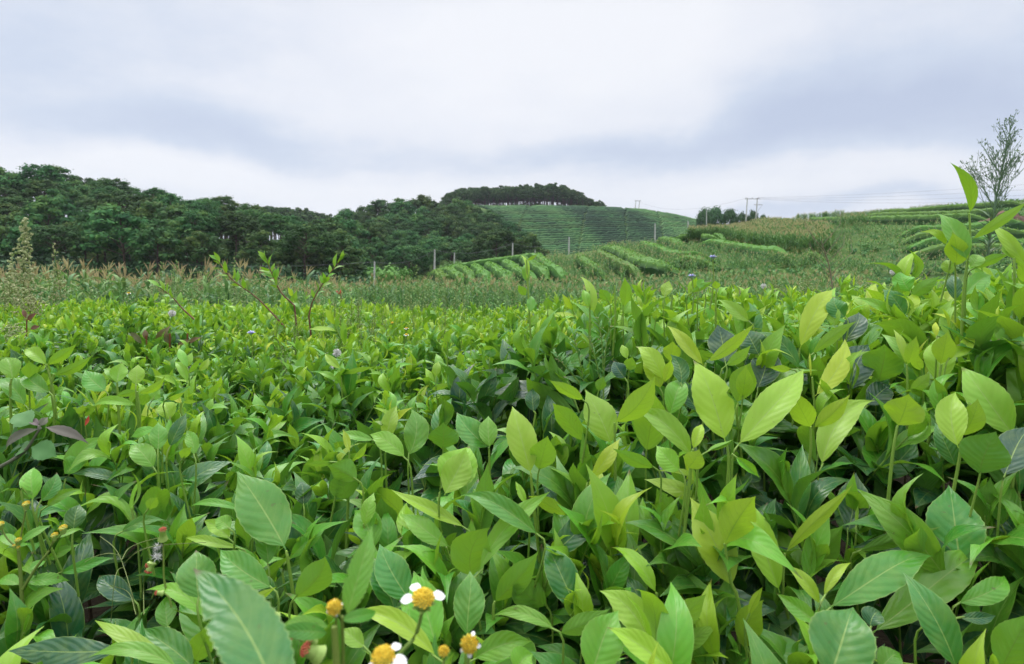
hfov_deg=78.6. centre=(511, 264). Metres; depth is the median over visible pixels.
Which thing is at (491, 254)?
pine tree
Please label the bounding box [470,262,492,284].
tea hedge
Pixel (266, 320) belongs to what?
tea bush
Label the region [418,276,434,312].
flowering weed
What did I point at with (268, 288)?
corn plant
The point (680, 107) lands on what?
sky
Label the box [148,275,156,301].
flowering weed
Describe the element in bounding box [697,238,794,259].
tea hedge
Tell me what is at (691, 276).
lilac flower
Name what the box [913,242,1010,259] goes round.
tea hedge
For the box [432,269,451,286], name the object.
tea hedge
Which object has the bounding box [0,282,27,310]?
flowering weed
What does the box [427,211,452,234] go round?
pine tree
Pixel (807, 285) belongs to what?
flowering weed
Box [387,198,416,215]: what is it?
pine tree
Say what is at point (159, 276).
corn plant
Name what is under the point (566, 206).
tea row
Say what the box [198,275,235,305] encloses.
corn plant
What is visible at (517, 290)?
flowering weed
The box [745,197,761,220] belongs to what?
power pole
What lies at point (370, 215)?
pine tree
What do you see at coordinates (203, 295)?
corn plant
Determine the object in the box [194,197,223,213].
pine tree
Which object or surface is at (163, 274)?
corn plant
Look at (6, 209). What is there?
pine tree
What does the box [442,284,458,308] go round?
corn plant
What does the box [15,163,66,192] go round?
pine tree
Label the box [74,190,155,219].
pine tree
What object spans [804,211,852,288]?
dry stalk
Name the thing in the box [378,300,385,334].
flowering weed
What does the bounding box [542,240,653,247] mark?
tea row
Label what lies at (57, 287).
corn plant
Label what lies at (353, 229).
pine tree
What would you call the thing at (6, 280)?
flowering weed
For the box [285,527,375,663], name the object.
toothed weed
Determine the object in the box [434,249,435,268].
utility pole
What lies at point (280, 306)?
tea bush
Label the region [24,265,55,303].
corn plant
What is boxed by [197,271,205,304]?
flowering weed
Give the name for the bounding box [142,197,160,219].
pine tree
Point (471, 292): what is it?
corn plant
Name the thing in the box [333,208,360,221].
pine tree
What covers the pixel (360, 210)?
pine tree
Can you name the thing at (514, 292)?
flowering weed
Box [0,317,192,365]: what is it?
tea bush
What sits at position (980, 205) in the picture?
tea hedge
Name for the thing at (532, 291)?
corn plant
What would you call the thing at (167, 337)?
brown leaf shoot
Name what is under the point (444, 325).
flowering weed
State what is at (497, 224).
pine tree
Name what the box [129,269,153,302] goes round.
corn plant
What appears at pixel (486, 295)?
corn plant
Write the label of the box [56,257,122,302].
corn plant
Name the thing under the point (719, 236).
tea hedge
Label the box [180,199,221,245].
pine tree
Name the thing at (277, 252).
pine tree
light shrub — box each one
[362,262,401,283]
[376,266,414,282]
[439,261,461,267]
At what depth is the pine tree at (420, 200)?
228.58 m
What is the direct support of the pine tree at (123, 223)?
on the ground at (878, 634)
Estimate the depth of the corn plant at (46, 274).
13.55 m
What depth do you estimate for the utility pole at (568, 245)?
107.91 m
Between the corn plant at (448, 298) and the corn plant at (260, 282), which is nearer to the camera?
the corn plant at (260, 282)
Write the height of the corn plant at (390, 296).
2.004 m
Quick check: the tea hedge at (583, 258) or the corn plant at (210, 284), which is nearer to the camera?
the corn plant at (210, 284)
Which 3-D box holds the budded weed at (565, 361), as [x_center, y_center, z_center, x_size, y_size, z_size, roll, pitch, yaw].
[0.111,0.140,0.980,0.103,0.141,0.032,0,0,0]
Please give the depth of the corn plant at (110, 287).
14.49 m
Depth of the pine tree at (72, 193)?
120.50 m
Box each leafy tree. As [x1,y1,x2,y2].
[695,206,711,226]
[708,206,727,224]
[721,208,737,223]
[736,211,747,222]
[747,209,758,221]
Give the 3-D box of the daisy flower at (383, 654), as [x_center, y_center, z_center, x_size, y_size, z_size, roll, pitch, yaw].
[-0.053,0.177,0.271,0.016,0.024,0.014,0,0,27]
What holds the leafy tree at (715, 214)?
on the ground at (878, 634)
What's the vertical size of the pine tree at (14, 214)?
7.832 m
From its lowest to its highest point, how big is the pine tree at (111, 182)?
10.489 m
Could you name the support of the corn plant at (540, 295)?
on the ground at (878, 634)
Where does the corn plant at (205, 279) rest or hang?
on the ground at (878, 634)
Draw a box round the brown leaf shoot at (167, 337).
[130,326,200,359]
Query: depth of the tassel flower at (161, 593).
0.60 m
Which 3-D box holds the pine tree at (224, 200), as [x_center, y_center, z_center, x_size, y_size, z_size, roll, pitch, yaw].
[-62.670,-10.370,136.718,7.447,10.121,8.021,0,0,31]
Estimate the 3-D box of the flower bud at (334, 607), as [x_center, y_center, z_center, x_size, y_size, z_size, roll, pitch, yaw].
[-0.080,0.160,0.281,0.008,0.019,0.009,0,0,0]
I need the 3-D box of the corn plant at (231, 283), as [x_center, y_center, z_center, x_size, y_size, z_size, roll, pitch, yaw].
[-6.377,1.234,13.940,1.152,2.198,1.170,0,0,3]
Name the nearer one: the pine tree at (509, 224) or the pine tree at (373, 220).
the pine tree at (373, 220)
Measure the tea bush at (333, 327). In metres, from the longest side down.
1.249 x 1.144 x 1.093 m
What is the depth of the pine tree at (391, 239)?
154.17 m
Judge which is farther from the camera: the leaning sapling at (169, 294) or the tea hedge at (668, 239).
the tea hedge at (668, 239)
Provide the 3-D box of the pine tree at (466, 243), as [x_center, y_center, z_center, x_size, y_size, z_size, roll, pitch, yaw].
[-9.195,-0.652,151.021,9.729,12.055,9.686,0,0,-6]
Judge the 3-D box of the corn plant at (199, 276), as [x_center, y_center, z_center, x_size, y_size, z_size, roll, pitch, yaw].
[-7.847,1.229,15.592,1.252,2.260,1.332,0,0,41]
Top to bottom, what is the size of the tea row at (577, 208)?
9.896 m
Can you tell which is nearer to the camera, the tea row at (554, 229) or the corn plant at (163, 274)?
the corn plant at (163, 274)
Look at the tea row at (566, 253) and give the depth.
221.99 m
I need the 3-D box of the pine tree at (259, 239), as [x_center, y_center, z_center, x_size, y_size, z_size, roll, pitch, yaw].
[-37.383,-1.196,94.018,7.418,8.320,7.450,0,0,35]
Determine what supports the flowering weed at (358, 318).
in the tea bush at (333, 327)
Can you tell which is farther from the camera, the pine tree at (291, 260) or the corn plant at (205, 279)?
the pine tree at (291, 260)
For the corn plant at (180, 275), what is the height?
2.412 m
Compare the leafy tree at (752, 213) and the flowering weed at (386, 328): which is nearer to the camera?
the flowering weed at (386, 328)
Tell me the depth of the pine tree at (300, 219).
144.50 m
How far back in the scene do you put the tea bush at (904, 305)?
0.88 m
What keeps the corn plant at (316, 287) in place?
on the ground at (878, 634)
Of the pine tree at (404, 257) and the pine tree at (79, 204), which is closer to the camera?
the pine tree at (79, 204)
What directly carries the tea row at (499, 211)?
on the ground at (878, 634)
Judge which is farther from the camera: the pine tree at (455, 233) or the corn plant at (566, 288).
the pine tree at (455, 233)
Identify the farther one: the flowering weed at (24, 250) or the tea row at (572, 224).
the tea row at (572, 224)
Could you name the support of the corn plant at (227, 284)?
on the ground at (878, 634)
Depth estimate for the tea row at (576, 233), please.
254.72 m
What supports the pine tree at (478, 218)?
on the ground at (878, 634)
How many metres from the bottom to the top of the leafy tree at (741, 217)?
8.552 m
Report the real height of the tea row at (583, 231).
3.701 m
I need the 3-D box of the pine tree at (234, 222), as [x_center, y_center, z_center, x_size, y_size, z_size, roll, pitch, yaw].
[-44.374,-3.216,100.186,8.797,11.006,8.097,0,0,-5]
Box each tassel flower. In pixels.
[144,527,167,588]
[154,590,172,607]
[290,638,326,663]
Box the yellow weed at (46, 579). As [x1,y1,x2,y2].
[0,501,80,663]
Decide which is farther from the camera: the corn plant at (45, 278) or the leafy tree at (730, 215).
the leafy tree at (730, 215)
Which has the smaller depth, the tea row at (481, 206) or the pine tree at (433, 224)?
the pine tree at (433, 224)
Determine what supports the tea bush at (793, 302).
on the ground at (878, 634)
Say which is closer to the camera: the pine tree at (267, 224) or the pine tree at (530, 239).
the pine tree at (267, 224)
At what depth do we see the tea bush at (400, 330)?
3.21 m
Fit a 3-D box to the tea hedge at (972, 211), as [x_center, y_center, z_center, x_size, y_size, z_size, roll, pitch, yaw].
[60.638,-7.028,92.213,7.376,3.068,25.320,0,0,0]
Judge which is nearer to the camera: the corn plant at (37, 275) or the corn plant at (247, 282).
the corn plant at (247, 282)
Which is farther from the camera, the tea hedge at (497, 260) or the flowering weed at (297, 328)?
the tea hedge at (497, 260)
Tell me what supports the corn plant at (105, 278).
on the ground at (878, 634)
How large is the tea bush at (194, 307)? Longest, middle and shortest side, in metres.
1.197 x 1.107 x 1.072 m
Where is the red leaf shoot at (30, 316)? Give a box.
[22,310,38,335]
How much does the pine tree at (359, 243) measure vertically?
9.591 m
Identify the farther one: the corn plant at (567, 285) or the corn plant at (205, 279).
the corn plant at (567, 285)
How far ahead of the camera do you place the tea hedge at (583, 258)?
56.14 m
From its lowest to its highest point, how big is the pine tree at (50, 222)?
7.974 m
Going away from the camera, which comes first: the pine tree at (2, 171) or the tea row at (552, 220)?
the pine tree at (2, 171)
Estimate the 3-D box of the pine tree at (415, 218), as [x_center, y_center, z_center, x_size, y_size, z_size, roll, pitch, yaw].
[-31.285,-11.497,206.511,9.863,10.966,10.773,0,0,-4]
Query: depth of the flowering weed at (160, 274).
7.48 m
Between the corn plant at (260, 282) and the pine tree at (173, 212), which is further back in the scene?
the pine tree at (173, 212)
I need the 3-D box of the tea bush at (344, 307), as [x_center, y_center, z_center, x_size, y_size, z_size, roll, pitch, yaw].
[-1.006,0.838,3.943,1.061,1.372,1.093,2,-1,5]
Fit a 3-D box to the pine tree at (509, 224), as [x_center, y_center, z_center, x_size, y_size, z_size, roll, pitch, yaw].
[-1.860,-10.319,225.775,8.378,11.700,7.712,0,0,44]
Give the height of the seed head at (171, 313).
0.134 m
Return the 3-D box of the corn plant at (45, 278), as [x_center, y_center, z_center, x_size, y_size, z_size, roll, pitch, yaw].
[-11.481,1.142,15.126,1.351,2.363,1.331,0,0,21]
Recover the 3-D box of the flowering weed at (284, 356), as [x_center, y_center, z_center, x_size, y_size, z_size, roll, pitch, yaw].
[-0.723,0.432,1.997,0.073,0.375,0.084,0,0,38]
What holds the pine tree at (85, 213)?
on the ground at (878, 634)
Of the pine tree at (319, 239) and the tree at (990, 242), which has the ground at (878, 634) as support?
the pine tree at (319, 239)
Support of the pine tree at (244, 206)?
on the ground at (878, 634)
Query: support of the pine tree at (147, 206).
on the ground at (878, 634)
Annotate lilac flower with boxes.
[247,330,254,356]
[689,274,693,313]
[709,254,716,309]
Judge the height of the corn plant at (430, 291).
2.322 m
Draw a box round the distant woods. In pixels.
[221,182,623,245]
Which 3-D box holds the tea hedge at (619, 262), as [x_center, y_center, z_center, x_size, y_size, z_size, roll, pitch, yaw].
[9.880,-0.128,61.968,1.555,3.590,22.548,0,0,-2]
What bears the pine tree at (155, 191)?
on the ground at (878, 634)
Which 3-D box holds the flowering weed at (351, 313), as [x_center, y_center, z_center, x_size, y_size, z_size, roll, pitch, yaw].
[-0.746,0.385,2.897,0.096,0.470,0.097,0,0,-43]
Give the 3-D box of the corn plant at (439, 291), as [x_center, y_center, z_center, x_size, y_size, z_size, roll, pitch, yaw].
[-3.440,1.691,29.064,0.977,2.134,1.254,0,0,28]
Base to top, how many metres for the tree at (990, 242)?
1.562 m
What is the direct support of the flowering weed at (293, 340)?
in the tea bush at (300, 345)
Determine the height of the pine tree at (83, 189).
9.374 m
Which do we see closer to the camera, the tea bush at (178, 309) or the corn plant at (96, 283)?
the tea bush at (178, 309)
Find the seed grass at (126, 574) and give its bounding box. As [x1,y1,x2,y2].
[85,536,205,618]
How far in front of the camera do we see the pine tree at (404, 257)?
130.25 m
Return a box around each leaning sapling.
[148,280,194,319]
[209,252,289,351]
[258,250,296,325]
[308,251,343,335]
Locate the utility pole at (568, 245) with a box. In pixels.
[568,237,569,254]
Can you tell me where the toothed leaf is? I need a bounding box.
[193,568,294,663]
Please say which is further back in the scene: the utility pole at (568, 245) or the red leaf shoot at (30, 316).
the utility pole at (568, 245)
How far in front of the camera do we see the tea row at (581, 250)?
225.84 m
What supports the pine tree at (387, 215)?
on the ground at (878, 634)
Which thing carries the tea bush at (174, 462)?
on the ground at (878, 634)
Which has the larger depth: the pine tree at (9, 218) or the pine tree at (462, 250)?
the pine tree at (462, 250)
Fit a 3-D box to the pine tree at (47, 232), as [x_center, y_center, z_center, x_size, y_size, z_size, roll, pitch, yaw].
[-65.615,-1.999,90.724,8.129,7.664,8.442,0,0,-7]
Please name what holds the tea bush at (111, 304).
on the ground at (878, 634)
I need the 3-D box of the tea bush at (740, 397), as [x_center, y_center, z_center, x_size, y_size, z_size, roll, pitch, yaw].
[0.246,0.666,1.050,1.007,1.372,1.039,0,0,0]
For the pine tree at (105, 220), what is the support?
on the ground at (878, 634)
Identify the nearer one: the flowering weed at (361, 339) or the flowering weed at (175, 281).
the flowering weed at (361, 339)
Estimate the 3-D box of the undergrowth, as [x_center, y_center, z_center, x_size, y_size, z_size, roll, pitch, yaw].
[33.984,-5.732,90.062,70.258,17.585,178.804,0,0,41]
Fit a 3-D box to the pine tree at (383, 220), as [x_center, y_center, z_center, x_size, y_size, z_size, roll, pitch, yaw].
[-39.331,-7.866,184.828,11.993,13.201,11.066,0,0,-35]
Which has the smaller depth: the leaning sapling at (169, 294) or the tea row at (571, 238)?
the leaning sapling at (169, 294)
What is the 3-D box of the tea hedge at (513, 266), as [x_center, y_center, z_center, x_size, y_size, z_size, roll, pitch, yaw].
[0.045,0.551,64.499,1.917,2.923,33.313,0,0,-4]
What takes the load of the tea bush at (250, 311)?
on the ground at (878, 634)
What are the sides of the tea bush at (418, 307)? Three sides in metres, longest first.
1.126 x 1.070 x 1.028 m
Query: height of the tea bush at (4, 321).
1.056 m
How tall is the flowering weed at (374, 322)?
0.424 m
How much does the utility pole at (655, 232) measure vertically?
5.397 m
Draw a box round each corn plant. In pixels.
[0,263,30,305]
[19,262,73,303]
[21,261,56,299]
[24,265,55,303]
[25,265,81,302]
[32,265,59,298]
[34,257,98,299]
[37,263,81,304]
[38,262,69,300]
[44,265,81,302]
[44,280,77,300]
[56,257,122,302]
[56,268,100,303]
[63,266,103,302]
[72,268,137,301]
[75,265,115,298]
[83,270,124,301]
[83,277,132,297]
[84,261,140,303]
[89,263,129,307]
[95,262,140,303]
[99,264,144,302]
[109,275,163,306]
[126,259,165,302]
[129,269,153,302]
[131,278,156,300]
[135,268,183,301]
[140,261,191,296]
[141,276,190,300]
[147,264,209,298]
[148,261,212,304]
[163,257,228,303]
[175,278,205,307]
[184,261,236,305]
[184,262,232,305]
[184,270,222,301]
[185,270,223,302]
[192,268,244,303]
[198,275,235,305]
[199,259,245,307]
[209,258,273,305]
[210,273,255,306]
[222,268,271,305]
[222,268,271,306]
[245,267,280,306]
[253,265,298,309]
[253,268,287,305]
[256,278,293,304]
[257,276,297,337]
[268,284,307,303]
[297,288,324,307]
[314,282,326,304]
[358,273,382,303]
[359,284,374,304]
[366,282,384,305]
[381,284,402,315]
[389,279,413,307]
[412,280,431,314]
[416,277,442,309]
[427,281,447,307]
[439,278,451,304]
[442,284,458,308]
[462,282,480,304]
[465,278,483,302]
[477,283,494,305]
[482,279,502,307]
[488,281,508,313]
[495,275,512,302]
[522,280,539,308]
[532,284,548,307]
[558,276,577,299]
[558,278,577,299]
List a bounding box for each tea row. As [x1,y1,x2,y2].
[478,205,672,213]
[480,205,690,217]
[483,205,694,218]
[485,206,687,217]
[487,207,683,216]
[490,208,692,218]
[492,209,695,219]
[492,210,695,220]
[495,212,719,223]
[500,213,694,221]
[501,215,695,221]
[501,217,694,222]
[505,219,719,224]
[508,224,695,228]
[508,226,695,231]
[512,220,695,224]
[516,222,695,226]
[521,228,686,233]
[534,229,686,236]
[536,232,686,242]
[537,230,685,238]
[537,231,685,240]
[541,233,686,245]
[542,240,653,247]
[543,241,653,248]
[546,251,579,254]
[547,246,632,250]
[550,249,597,253]
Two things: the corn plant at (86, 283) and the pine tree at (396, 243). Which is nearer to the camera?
the corn plant at (86, 283)
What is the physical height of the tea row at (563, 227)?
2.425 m
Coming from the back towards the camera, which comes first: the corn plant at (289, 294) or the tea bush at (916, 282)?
the corn plant at (289, 294)
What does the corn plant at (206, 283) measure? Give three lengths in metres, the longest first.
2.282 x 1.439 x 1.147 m
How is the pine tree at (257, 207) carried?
on the ground at (878, 634)
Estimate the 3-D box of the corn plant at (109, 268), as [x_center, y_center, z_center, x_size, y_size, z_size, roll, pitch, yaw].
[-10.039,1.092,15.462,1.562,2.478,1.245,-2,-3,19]
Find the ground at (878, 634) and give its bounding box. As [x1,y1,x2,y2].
[0,200,1023,663]
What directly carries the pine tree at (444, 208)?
on the ground at (878, 634)
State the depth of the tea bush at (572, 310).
2.70 m
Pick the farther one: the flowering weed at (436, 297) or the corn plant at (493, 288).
the corn plant at (493, 288)
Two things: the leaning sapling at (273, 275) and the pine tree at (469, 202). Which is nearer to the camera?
the leaning sapling at (273, 275)
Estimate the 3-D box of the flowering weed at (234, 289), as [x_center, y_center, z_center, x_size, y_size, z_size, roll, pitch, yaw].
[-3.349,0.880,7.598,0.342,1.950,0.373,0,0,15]
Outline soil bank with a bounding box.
[980,210,1023,221]
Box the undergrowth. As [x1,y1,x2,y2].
[500,198,1023,311]
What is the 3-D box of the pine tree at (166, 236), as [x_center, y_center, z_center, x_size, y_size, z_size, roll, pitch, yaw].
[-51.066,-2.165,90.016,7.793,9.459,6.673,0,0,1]
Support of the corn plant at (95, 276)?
on the ground at (878, 634)
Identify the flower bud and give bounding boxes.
[326,598,343,624]
[437,645,449,663]
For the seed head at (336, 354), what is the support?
in the tea bush at (417, 375)
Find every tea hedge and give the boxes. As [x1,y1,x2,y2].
[411,253,534,279]
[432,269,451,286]
[443,266,465,284]
[455,264,475,283]
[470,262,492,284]
[484,261,512,287]
[500,258,538,286]
[519,255,551,280]
[535,252,569,282]
[576,252,607,280]
[595,248,644,280]
[601,244,684,276]
[638,241,716,262]
[656,236,683,248]
[670,254,720,271]
[673,233,720,242]
[687,232,725,239]
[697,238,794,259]
[798,250,826,264]
[809,212,986,225]
[867,207,1001,217]
[880,200,1023,211]
[896,218,1023,237]
[896,226,1023,244]
[899,234,1023,252]
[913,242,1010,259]
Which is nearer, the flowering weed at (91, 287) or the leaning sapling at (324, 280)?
the leaning sapling at (324, 280)
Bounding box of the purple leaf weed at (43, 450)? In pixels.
[0,409,87,468]
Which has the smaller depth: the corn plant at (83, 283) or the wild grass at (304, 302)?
the wild grass at (304, 302)
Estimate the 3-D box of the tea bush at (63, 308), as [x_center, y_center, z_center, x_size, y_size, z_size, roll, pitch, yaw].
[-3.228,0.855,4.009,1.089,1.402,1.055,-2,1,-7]
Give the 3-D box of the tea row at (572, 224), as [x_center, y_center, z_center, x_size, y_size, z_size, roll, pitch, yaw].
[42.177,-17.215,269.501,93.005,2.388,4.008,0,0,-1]
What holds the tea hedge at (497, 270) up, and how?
on the ground at (878, 634)
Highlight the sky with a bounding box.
[0,0,1023,239]
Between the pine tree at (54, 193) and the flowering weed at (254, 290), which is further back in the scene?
the pine tree at (54, 193)
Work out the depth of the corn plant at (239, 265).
14.04 m
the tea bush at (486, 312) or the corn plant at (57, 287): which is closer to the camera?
the tea bush at (486, 312)
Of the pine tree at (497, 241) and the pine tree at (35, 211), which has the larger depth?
the pine tree at (497, 241)
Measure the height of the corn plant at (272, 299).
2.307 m
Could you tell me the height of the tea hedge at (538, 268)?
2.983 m
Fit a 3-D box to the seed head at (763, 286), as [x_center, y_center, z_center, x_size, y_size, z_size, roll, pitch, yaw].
[1.045,0.142,2.600,0.024,0.132,0.024,0,0,0]
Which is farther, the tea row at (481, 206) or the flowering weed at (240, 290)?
the tea row at (481, 206)
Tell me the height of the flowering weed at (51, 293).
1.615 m
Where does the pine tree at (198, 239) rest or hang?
on the ground at (878, 634)
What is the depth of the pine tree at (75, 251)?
94.50 m
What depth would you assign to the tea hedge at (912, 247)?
55.25 m
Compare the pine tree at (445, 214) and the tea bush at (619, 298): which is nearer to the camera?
the tea bush at (619, 298)
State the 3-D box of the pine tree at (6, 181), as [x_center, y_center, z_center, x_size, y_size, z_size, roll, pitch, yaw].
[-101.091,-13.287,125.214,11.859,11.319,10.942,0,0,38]
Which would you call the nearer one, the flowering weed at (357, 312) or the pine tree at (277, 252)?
the flowering weed at (357, 312)
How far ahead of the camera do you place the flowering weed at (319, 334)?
2.58 m
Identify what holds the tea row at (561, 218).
on the ground at (878, 634)
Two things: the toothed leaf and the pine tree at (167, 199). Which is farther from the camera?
the pine tree at (167, 199)
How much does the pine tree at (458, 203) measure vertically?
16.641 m
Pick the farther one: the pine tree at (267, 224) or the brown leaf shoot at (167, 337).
the pine tree at (267, 224)
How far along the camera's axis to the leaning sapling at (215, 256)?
2.90 m
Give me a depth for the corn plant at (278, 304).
14.04 m
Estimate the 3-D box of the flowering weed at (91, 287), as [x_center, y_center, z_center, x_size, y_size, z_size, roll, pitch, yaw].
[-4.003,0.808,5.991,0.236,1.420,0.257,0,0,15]
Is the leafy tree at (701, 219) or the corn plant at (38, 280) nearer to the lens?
the corn plant at (38, 280)
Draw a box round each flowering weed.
[0,252,20,308]
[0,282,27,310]
[0,322,28,347]
[6,217,46,310]
[10,294,56,321]
[47,266,62,305]
[49,243,72,304]
[86,277,97,298]
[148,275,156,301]
[152,261,168,306]
[168,261,181,309]
[168,265,180,304]
[173,269,190,304]
[190,274,199,304]
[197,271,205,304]
[223,257,243,305]
[233,267,246,307]
[247,276,258,306]
[257,282,264,306]
[272,314,282,358]
[280,343,289,372]
[290,325,297,354]
[294,314,304,349]
[310,313,326,352]
[337,275,346,301]
[345,300,359,334]
[350,297,362,328]
[356,301,367,329]
[357,328,364,357]
[365,305,376,340]
[368,311,378,342]
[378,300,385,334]
[382,315,390,341]
[402,276,420,314]
[411,265,427,311]
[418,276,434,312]
[423,272,440,306]
[433,268,444,308]
[438,306,447,345]
[448,277,459,312]
[454,304,465,328]
[457,282,467,314]
[510,283,517,305]
[513,275,524,308]
[765,279,789,299]
[793,273,825,293]
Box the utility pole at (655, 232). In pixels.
[654,224,655,240]
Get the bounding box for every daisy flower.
[369,643,406,663]
[395,583,444,655]
[460,631,480,663]
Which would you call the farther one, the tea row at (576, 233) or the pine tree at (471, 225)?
the tea row at (576, 233)
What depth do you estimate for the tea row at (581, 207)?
308.37 m
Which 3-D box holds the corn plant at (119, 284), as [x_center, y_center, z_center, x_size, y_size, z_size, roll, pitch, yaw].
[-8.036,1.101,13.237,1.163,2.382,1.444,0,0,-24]
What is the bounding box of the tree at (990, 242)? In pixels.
[959,109,1023,268]
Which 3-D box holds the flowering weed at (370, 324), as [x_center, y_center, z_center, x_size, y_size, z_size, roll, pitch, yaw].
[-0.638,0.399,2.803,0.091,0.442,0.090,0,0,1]
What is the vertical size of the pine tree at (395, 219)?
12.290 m
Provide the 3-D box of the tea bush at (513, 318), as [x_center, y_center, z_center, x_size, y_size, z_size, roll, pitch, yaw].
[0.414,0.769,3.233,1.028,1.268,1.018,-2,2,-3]
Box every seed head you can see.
[168,310,175,332]
[333,349,340,358]
[761,283,765,299]
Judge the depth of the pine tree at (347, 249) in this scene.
93.08 m
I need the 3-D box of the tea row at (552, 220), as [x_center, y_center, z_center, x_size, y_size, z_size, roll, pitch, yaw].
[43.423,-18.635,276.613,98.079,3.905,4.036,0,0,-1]
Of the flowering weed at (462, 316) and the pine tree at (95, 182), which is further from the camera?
the pine tree at (95, 182)
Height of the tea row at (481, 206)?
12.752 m
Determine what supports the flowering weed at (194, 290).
on the ground at (878, 634)
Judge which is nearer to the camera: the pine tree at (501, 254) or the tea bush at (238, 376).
the tea bush at (238, 376)
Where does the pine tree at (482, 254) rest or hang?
on the ground at (878, 634)
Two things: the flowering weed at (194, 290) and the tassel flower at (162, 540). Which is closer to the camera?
the tassel flower at (162, 540)
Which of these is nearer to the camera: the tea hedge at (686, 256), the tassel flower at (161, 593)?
the tassel flower at (161, 593)
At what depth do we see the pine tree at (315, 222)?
135.09 m
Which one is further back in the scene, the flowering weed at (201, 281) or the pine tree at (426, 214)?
the pine tree at (426, 214)
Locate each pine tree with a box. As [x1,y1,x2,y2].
[0,167,24,195]
[0,171,33,203]
[0,187,30,204]
[0,195,33,214]
[0,203,22,219]
[0,213,29,260]
[0,219,56,260]
[0,222,9,249]
[1,211,43,224]
[3,195,79,235]
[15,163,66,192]
[19,225,84,266]
[21,178,67,200]
[31,188,74,218]
[35,164,77,182]
[40,211,65,227]
[40,222,90,257]
[56,180,90,202]
[57,214,86,258]
[59,188,84,206]
[66,202,131,262]
[67,175,94,184]
[69,220,126,263]
[72,196,99,209]
[72,202,160,275]
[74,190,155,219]
[81,185,126,203]
[87,178,134,194]
[88,177,116,186]
[99,220,133,260]
[117,195,155,219]
[128,200,188,238]
[128,217,185,276]
[129,218,186,273]
[130,186,142,194]
[138,187,167,199]
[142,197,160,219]
[152,192,187,208]
[154,202,209,260]
[166,230,231,267]
[169,208,222,267]
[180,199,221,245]
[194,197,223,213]
[202,209,261,265]
[210,195,240,238]
[210,205,228,241]
[221,209,274,229]
[222,229,265,262]
[234,203,251,211]
[234,230,287,266]
[236,204,266,219]
[257,212,289,262]
[269,235,308,272]
[271,222,338,277]
[273,214,300,238]
[281,237,323,270]
[287,214,307,221]
[307,219,319,225]
[308,228,365,276]
[313,218,348,233]
[318,240,366,278]
[332,210,369,244]
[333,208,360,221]
[336,233,369,274]
[346,213,362,222]
[355,205,383,219]
[355,220,389,266]
[360,212,380,223]
[364,237,394,267]
[365,216,381,222]
[365,222,388,256]
[366,199,395,215]
[374,216,393,228]
[379,227,396,259]
[383,245,436,275]
[384,213,404,218]
[384,240,410,259]
[385,214,405,229]
[385,236,400,244]
[386,229,422,245]
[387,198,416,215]
[389,198,404,217]
[391,229,419,240]
[395,247,429,277]
[396,222,418,237]
[404,194,436,213]
[408,213,427,225]
[413,218,443,235]
[415,195,441,212]
[416,205,433,227]
[416,238,441,270]
[419,211,435,218]
[419,235,448,269]
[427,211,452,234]
[427,230,451,265]
[428,214,456,236]
[428,241,473,264]
[432,204,464,217]
[436,197,469,213]
[443,214,466,237]
[449,227,473,242]
[452,236,475,255]
[455,238,489,261]
[457,216,470,228]
[457,233,474,239]
[460,199,480,207]
[461,246,488,262]
[462,205,487,233]
[465,212,485,233]
[467,220,485,233]
[470,228,522,256]
[471,223,497,237]
[478,209,502,227]
[485,221,504,229]
[486,236,514,257]
[492,238,522,257]
[501,220,518,232]
[510,232,549,256]
[512,231,526,239]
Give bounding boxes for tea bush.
[0,293,106,325]
[0,303,183,515]
[0,311,91,341]
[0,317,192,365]
[0,344,430,663]
[0,392,60,413]
[1,298,229,365]
[9,406,1023,663]
[13,310,415,514]
[14,290,170,318]
[42,302,199,321]
[116,298,269,358]
[136,312,381,368]
[148,300,333,348]
[163,291,376,360]
[264,299,367,313]
[270,287,439,347]
[311,308,502,452]
[320,279,708,661]
[323,299,517,492]
[332,298,449,317]
[336,255,1023,663]
[409,309,506,339]
[421,301,544,323]
[493,291,669,335]
[520,304,655,322]
[553,287,665,309]
[555,294,714,499]
[619,274,946,583]
[708,163,1023,663]
[830,475,951,557]
[909,273,980,611]
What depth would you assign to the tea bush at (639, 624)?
0.63 m
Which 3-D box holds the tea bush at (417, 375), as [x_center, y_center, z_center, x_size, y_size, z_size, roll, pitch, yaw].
[-0.015,0.691,1.763,1.033,1.322,1.045,0,0,0]
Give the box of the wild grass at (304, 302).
[1,277,940,435]
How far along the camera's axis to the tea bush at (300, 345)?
2.54 m
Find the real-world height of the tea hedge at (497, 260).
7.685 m
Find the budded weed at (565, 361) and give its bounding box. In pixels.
[550,311,614,399]
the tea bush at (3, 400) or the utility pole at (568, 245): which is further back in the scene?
the utility pole at (568, 245)
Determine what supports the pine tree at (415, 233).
on the ground at (878, 634)
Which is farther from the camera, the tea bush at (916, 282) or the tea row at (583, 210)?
the tea row at (583, 210)
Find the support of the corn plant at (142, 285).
on the ground at (878, 634)
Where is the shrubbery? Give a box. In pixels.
[0,245,426,288]
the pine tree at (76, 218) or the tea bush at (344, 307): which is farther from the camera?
the pine tree at (76, 218)
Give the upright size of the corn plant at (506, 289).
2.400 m
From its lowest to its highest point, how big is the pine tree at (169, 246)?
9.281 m
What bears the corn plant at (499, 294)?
on the ground at (878, 634)
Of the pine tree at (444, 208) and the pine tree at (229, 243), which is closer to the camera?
the pine tree at (229, 243)
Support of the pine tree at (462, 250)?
on the ground at (878, 634)
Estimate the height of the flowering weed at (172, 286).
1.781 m
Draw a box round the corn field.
[0,202,1023,311]
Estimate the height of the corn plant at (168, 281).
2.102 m
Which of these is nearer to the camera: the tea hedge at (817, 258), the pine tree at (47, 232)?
the tea hedge at (817, 258)
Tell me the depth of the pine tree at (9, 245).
91.08 m

